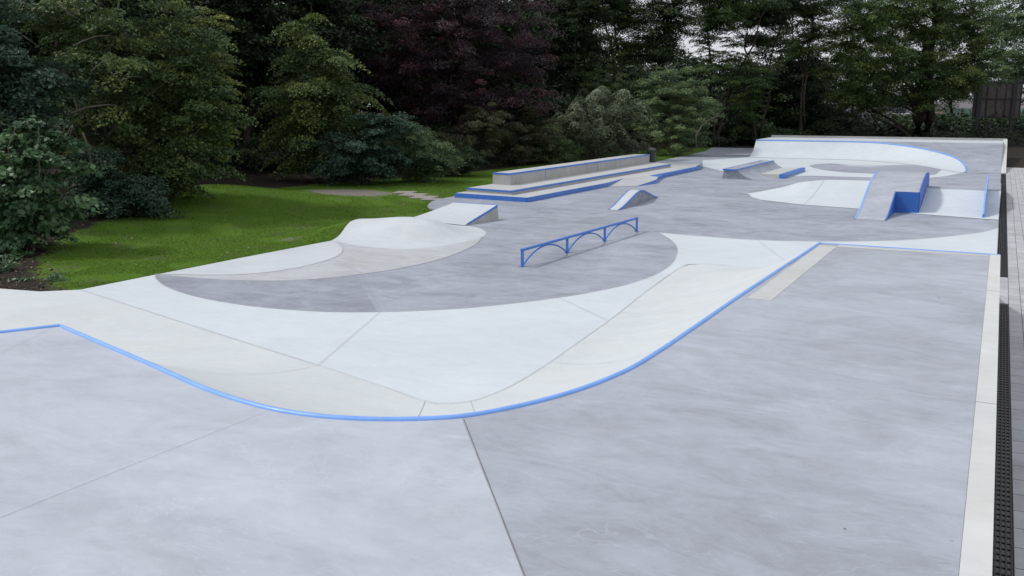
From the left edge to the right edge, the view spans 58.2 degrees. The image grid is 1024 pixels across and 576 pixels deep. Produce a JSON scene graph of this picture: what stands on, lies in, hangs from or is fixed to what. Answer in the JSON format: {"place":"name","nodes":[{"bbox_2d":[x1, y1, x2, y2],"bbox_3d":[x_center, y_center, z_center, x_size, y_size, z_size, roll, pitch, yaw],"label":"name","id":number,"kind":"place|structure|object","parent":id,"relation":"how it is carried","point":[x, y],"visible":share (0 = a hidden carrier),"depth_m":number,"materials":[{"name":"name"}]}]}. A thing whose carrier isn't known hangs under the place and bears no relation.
{"place":"outdoors","nodes":[
{"label":"outdoors","id":0,"kind":"place"},
{"bbox_2d":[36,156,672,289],"bbox_3d":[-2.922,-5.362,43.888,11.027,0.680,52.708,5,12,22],"label":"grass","id":1,"kind":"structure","parent":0,"point":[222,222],"depth_m":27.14,"materials":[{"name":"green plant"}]},
{"bbox_2d":[0,147,1000,403],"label":"plaza","id":2,"kind":"structure","parent":0,"point":[480,317],"depth_m":18.90,"materials":[{"name":"grey concrete"}]},
{"bbox_2d":[331,217,485,248],"bbox_3d":[-2.791,-1.412,25.973,4.280,1.138,5.200,6,13,27],"label":"skate mound","id":3,"kind":"object","parent":2,"relation":"on","point":[404,232],"visible":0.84,"depth_m":25.09,"materials":[{"name":"concrete"}]},
{"bbox_2d":[416,202,498,225],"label":"wedge ramp","id":4,"kind":"structure","parent":2,"relation":"on","point":[461,213],"depth_m":29.01,"materials":[{"name":"concrete"}]},
{"bbox_2d":[0,242,1000,575],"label":"concrete deck","id":5,"kind":"structure","parent":2,"relation":"on","point":[796,414],"depth_m":6.55,"materials":[{"name":"concrete"}]},
{"bbox_2d":[519,217,637,266],"bbox_3d":[1.925,-1.266,23.742,0.124,0.410,6.968,6,13,29],"label":"grind rail","id":6,"kind":"object","parent":2,"relation":"on","point":[604,238],"visible":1,"depth_m":22.96,"materials":[{"name":"blue metal"}]},
{"bbox_2d":[455,163,701,201],"bbox_3d":[5.002,-5.359,44.895,4.950,0.176,22.742,6,13,27],"label":"grind ledge","id":7,"kind":"object","parent":2,"relation":"on","point":[646,178],"visible":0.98,"depth_m":40.88,"materials":[{"name":"concrete"}]},
{"bbox_2d":[466,162,670,194],"bbox_3d":[3.682,-5.468,44.593,2.576,0.165,19.642,6,13,27],"label":"grind ledge","id":8,"kind":"object","parent":7,"relation":"on","point":[543,184],"visible":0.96,"depth_m":40.58,"materials":[{"name":"concrete"}]},
{"bbox_2d":[492,154,649,184],"bbox_3d":[3.499,-6.015,45.726,1.018,0.486,17.055,6,13,27],"label":"grind ledge","id":9,"kind":"object","parent":8,"relation":"on","point":[518,176],"visible":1,"depth_m":43.10,"materials":[{"name":"concrete"}]},
{"bbox_2d":[608,189,656,209],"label":"kicker ramp","id":10,"kind":"structure","parent":2,"relation":"on","point":[630,197],"depth_m":33.67,"materials":[{"name":"concrete"}]},
{"bbox_2d":[647,147,655,162],"bbox_3d":[8.224,-7.807,54.273,0.550,0.975,0.550,6,13,27],"label":"litter bin","id":11,"kind":"object","parent":2,"relation":"on","point":[652,157],"visible":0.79,"depth_m":54.08,"materials":[{"name":"metal"}]},
{"bbox_2d":[722,160,781,179],"bbox_3d":[13.081,-6.313,48.902,1.670,0.482,8.368,6,13,27],"label":"quarter ledge","id":12,"kind":"object","parent":2,"relation":"on","point":[755,170],"visible":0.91,"depth_m":46.92,"materials":[{"name":"grey concrete"}]},
{"bbox_2d":[762,167,804,178],"bbox_3d":[14.197,-6.181,48.946,1.890,0.205,6.660,6,13,27],"label":"manual pad","id":13,"kind":"object","parent":2,"relation":"on","point":[782,173],"visible":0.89,"depth_m":47.75,"materials":[{"name":"concrete"}]},
{"bbox_2d":[744,176,1000,219],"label":"bank ramp","id":14,"kind":"structure","parent":2,"relation":"on","point":[957,198],"depth_m":34.57,"materials":[{"name":"white concrete"}]},
{"bbox_2d":[982,175,988,217],"bbox_3d":[16.161,-3.160,31.372,0.060,1.145,4.100,6,13,27],"label":"hubba ledge","id":15,"kind":"object","parent":14,"relation":"on","point":[985,197],"visible":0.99,"depth_m":30.17,"materials":[{"name":"blue paint"}]},
{"bbox_2d":[750,135,1006,173],"bbox_3d":[23.142,-8.917,59.971,16.120,1.333,17.750,6,13,27],"label":"quarter pipe","id":16,"kind":"object","parent":2,"relation":"on","point":[976,155],"visible":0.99,"depth_m":61.42,"materials":[{"name":"white concrete"}]},
{"bbox_2d":[855,171,929,220],"bbox_3d":[13.319,-3.304,32.001,1.717,1.197,6.800,6,13,27],"label":"skate hump","id":17,"kind":"object","parent":2,"relation":"on","point":[887,194],"visible":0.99,"depth_m":31.23,"materials":[{"name":"concrete"}]},
{"bbox_2d":[0,108,1023,290],"bbox_3d":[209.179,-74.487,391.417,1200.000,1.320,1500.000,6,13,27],"label":"ground","id":18,"kind":"structure","parent":0,"point":[1015,156],"depth_m":29.08,"materials":[{"name":"green plant"}]},
{"bbox_2d":[0,250,69,282],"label":"ground ivy","id":19,"kind":"object","parent":18,"relation":"on","point":[54,276],"visible":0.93,"depth_m":20.47,"materials":[{"name":"green plant"}]},
{"bbox_2d":[0,222,91,290],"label":"leaf litter","id":20,"kind":"object","parent":18,"relation":"on","point":[51,283],"visible":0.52,"depth_m":20.48,"materials":[{"name":"plant"}]},
{"bbox_2d":[0,0,102,173],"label":"tree","id":21,"kind":"object","parent":18,"relation":"on","point":[23,97],"visible":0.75,"depth_m":26.60,"materials":[{"name":"green plant"}]},
{"bbox_2d":[0,115,107,258],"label":"bush","id":22,"kind":"object","parent":18,"relation":"on","point":[33,210],"visible":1,"depth_m":22.58,"materials":[{"name":"green plant"}]},
{"bbox_2d":[0,0,137,173],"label":"woodland tree","id":23,"kind":"object","parent":18,"relation":"on","point":[31,47],"visible":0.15,"depth_m":38.18,"materials":[{"name":"green plant"}]},
{"bbox_2d":[20,0,206,169],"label":"woodland tree","id":24,"kind":"object","parent":18,"relation":"on","point":[136,12],"visible":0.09,"depth_m":40.94,"materials":[{"name":"green plant"}]},
{"bbox_2d":[61,146,193,220],"bbox_3d":[-12.356,-3.183,28.974,3.912,2.607,3.225,11,16,44],"label":"shrub","id":25,"kind":"object","parent":18,"relation":"on","point":[116,197],"visible":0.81,"depth_m":28.62,"materials":[{"name":"green plant"}]},
{"bbox_2d":[0,0,264,199],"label":"tree","id":26,"kind":"object","parent":18,"relation":"on","point":[131,103],"visible":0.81,"depth_m":30.39,"materials":[{"name":"green plant"}]},
{"bbox_2d":[133,4,247,192],"bbox_3d":[-11.610,-6.460,32.988,3.856,7.219,3.326,6,13,27],"label":"tree","id":27,"kind":"object","parent":18,"relation":"on","point":[217,24],"visible":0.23,"depth_m":32.55,"materials":[{"name":"green plant"}]},
{"bbox_2d":[149,2,290,158],"bbox_3d":[-18.172,-15.383,50.974,11.645,17.778,9.982,-3,12,-14],"label":"woodland tree","id":28,"kind":"object","parent":18,"relation":"on","point":[168,15],"visible":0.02,"depth_m":49.89,"materials":[{"name":"green plant"}]},
{"bbox_2d":[148,0,330,167],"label":"woodland tree","id":29,"kind":"object","parent":18,"relation":"on","point":[244,15],"visible":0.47,"depth_m":48.78,"materials":[{"name":"green plant"}]},
{"bbox_2d":[237,3,396,182],"bbox_3d":[-9.128,-8.862,42.653,7.237,8.480,6.358,6,13,27],"label":"tree","id":30,"kind":"object","parent":18,"relation":"on","point":[313,85],"visible":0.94,"depth_m":42.44,"materials":[{"name":"green plant"}]},
{"bbox_2d":[252,0,400,130],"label":"woodland tree","id":31,"kind":"object","parent":18,"relation":"on","point":[339,31],"visible":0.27,"depth_m":53.28,"materials":[{"name":"green plant"}]},
{"bbox_2d":[309,111,427,186],"bbox_3d":[-6.842,-6.356,42.288,5.720,3.560,4.524,6,13,27],"label":"shrub","id":32,"kind":"object","parent":18,"relation":"on","point":[345,166],"visible":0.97,"depth_m":41.77,"materials":[{"name":"green plant"}]},
{"bbox_2d":[326,0,442,125],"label":"woodland tree","id":33,"kind":"object","parent":18,"relation":"on","point":[385,4],"visible":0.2,"depth_m":65.13,"materials":[{"name":"green plant"}]},
{"bbox_2d":[392,191,416,193],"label":"stepping slab","id":34,"kind":"structure","parent":18,"relation":"on","point":[400,192],"depth_m":38.43,"materials":[{"name":"stone"}]},
{"bbox_2d":[398,193,428,195],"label":"stepping slab","id":35,"kind":"structure","parent":18,"relation":"on","point":[413,194],"depth_m":37.58,"materials":[{"name":"stone"}]},
{"bbox_2d":[409,195,438,198],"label":"stepping slab","id":36,"kind":"structure","parent":18,"relation":"on","point":[419,197],"depth_m":36.38,"materials":[{"name":"stone"}]},
{"bbox_2d":[389,121,465,182],"bbox_3d":[-4.372,-6.373,43.947,4.119,3.155,3.547,6,13,27],"label":"shrub","id":37,"kind":"object","parent":18,"relation":"on","point":[428,160],"visible":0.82,"depth_m":43.47,"materials":[{"name":"green plant"}]},
{"bbox_2d":[420,198,441,200],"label":"stepping slab","id":38,"kind":"structure","parent":18,"relation":"on","point":[429,199],"depth_m":35.66,"materials":[{"name":"stone"}]},
{"bbox_2d":[391,0,523,74],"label":"woodland tree","id":39,"kind":"object","parent":18,"relation":"on","point":[470,43],"visible":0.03,"depth_m":71.65,"materials":[{"name":"green plant"}]},
{"bbox_2d":[348,0,567,147],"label":"tree","id":40,"kind":"object","parent":18,"relation":"on","point":[481,22],"visible":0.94,"depth_m":55.64,"materials":[{"name":"purple plant"}]},
{"bbox_2d":[439,134,489,175],"bbox_3d":[-2.788,-6.813,47.541,3.141,2.210,3.031,6,13,27],"label":"shrub","id":41,"kind":"object","parent":18,"relation":"on","point":[471,158],"visible":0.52,"depth_m":47.15,"materials":[{"name":"green plant"}]},
{"bbox_2d":[434,102,521,166],"bbox_3d":[-2.294,-8.809,53.222,5.065,3.900,3.841,6,13,27],"label":"shrub","id":42,"kind":"object","parent":18,"relation":"on","point":[477,129],"visible":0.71,"depth_m":52.84,"materials":[{"name":"green plant"}]},
{"bbox_2d":[10,0,1023,160],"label":"wood","id":43,"kind":"object","parent":18,"relation":"on","point":[954,122],"visible":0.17,"depth_m":72.28,"materials":[{"name":"green plant"}]},
{"bbox_2d":[482,103,572,165],"bbox_3d":[0.644,-9.263,56.121,6.064,4.003,4.127,6,13,27],"label":"shrub","id":44,"kind":"object","parent":18,"relation":"on","point":[504,158],"visible":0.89,"depth_m":55.88,"materials":[{"name":"green plant"}]},
{"bbox_2d":[68,122,1023,185],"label":"undergrowth","id":45,"kind":"object","parent":18,"relation":"on","point":[257,158],"visible":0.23,"depth_m":53.12,"materials":[{"name":"green plant"}]},
{"bbox_2d":[516,116,588,164],"bbox_3d":[2.267,-9.236,58.495,4.832,3.345,3.948,6,13,27],"label":"shrub","id":46,"kind":"object","parent":18,"relation":"on","point":[563,156],"visible":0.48,"depth_m":57.89,"materials":[{"name":"green plant"}]},
{"bbox_2d":[512,0,612,91],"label":"woodland tree","id":47,"kind":"object","parent":18,"relation":"on","point":[585,37],"visible":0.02,"depth_m":78.71,"materials":[{"name":"green plant"}]},
{"bbox_2d":[532,0,632,118],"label":"tree","id":48,"kind":"object","parent":18,"relation":"on","point":[586,11],"visible":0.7,"depth_m":70.37,"materials":[{"name":"green plant"}]},
{"bbox_2d":[538,86,658,159],"bbox_3d":[5.510,-10.517,61.333,8.434,5.827,6.276,6,13,27],"label":"shrub","id":49,"kind":"object","parent":18,"relation":"on","point":[608,134],"visible":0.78,"depth_m":60.64,"materials":[{"name":"green plant"}]},
{"bbox_2d":[570,62,661,152],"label":"conifer","id":50,"kind":"object","parent":18,"relation":"on","point":[612,89],"visible":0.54,"depth_m":69.56,"materials":[{"name":"green plant"}]},
{"bbox_2d":[591,0,661,148],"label":"tree","id":51,"kind":"object","parent":18,"relation":"on","point":[630,19],"visible":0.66,"depth_m":74.03,"materials":[{"name":"green plant"}]},
{"bbox_2d":[614,0,719,150],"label":"tree","id":52,"kind":"object","parent":18,"relation":"on","point":[667,26],"visible":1,"depth_m":72.10,"materials":[{"name":"green plant"}]},
{"bbox_2d":[624,66,726,155],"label":"tree","id":53,"kind":"object","parent":18,"relation":"on","point":[682,134],"visible":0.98,"depth_m":65.56,"materials":[{"name":"green plant"}]},
{"bbox_2d":[681,0,775,146],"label":"tree","id":54,"kind":"object","parent":18,"relation":"on","point":[729,14],"visible":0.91,"depth_m":77.72,"materials":[{"name":"green plant"}]},
{"bbox_2d":[676,99,785,145],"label":"shrub","id":55,"kind":"object","parent":18,"relation":"on","point":[737,127],"visible":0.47,"depth_m":83.55,"materials":[{"name":"green plant"}]},
{"bbox_2d":[686,28,780,146],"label":"tree","id":56,"kind":"object","parent":18,"relation":"on","point":[742,80],"visible":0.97,"depth_m":78.99,"materials":[{"name":"green plant"}]},
{"bbox_2d":[728,0,825,144],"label":"tree","id":57,"kind":"object","parent":18,"relation":"on","point":[776,15],"visible":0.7,"depth_m":79.89,"materials":[{"name":"green plant"}]},
{"bbox_2d":[723,23,872,144],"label":"conifer","id":58,"kind":"object","parent":18,"relation":"on","point":[792,91],"visible":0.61,"depth_m":86.48,"materials":[{"name":"green plant"}]},
{"bbox_2d":[758,0,858,135],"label":"tree","id":59,"kind":"object","parent":18,"relation":"on","point":[816,32],"visible":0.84,"depth_m":82.26,"materials":[{"name":"green plant"}]},
{"bbox_2d":[821,0,935,117],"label":"tree","id":60,"kind":"object","parent":18,"relation":"on","point":[833,83],"visible":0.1,"depth_m":106.34,"materials":[{"name":"green plant"}]},
{"bbox_2d":[816,94,941,117],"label":"building","id":61,"kind":"structure","parent":18,"relation":"on","point":[899,111],"depth_m":135.16,"materials":[{"name":"grey glass"}]},
{"bbox_2d":[896,109,905,112],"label":"window","id":62,"kind":"structure","parent":61,"relation":"in","point":[899,111],"depth_m":135.16,"materials":[{"name":"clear glass"}]},
{"bbox_2d":[794,0,1021,136],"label":"tree","id":63,"kind":"object","parent":18,"relation":"on","point":[921,100],"visible":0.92,"depth_m":82.39,"materials":[{"name":"green plant"}]},
{"bbox_2d":[943,108,971,115],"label":"slat fence","id":64,"kind":"object","parent":18,"relation":"on","point":[956,109],"visible":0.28,"depth_m":112.09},
{"bbox_2d":[897,1,1020,113],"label":"tree","id":65,"kind":"object","parent":18,"relation":"on","point":[948,105],"visible":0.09,"depth_m":109.84,"materials":[{"name":"green plant"}]},
{"bbox_2d":[938,98,1023,117],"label":"building","id":66,"kind":"structure","parent":18,"relation":"on","point":[967,104],"depth_m":141.67,"materials":[{"name":"white glass"}]},
{"bbox_2d":[940,43,1023,104],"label":"tree","id":67,"kind":"object","parent":18,"relation":"on","point":[1022,100],"visible":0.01,"depth_m":116.65,"materials":[{"name":"green plant"}]},
{"bbox_2d":[971,78,1023,136],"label":"hoarding","id":68,"kind":"object","parent":18,"relation":"on","point":[1009,98],"visible":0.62,"depth_m":89.83,"materials":[{"name":"metal"}]},
{"bbox_2d":[978,0,1023,83],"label":"tree","id":69,"kind":"object","parent":18,"relation":"on","point":[1016,72],"visible":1,"depth_m":71.03,"materials":[{"name":"green plant"}]},
{"bbox_2d":[984,123,1023,145],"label":"fence","id":70,"kind":"object","parent":18,"relation":"on","point":[1012,134],"visible":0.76,"depth_m":79.49,"materials":[{"name":"metal"}]},
{"bbox_2d":[283,0,1023,106],"label":"sky","id":71,"kind":"structure","parent":0,"point":[739,49],"materials":[{"name":"white"}]},
{"bbox_2d":[999,167,1023,575],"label":"pavement","id":72,"kind":"structure","parent":0,"point":[1011,295],"depth_m":14.51,"materials":[{"name":"grey concrete"}]},
{"bbox_2d":[997,174,1007,277],"bbox_3d":[22.204,-4.582,41.586,0.224,0.064,50.550,6,13,27],"label":"drain grate","id":73,"kind":"object","parent":72,"relation":"on","point":[1002,240],"visible":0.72,"depth_m":26.50,"materials":[{"name":"black metal"}]},
{"bbox_2d":[992,303,1013,575],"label":"drain grate","id":74,"kind":"object","parent":72,"relation":"on","point":[1002,564],"visible":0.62,"depth_m":9.35,"materials":[{"name":"black metal"}]}
]}

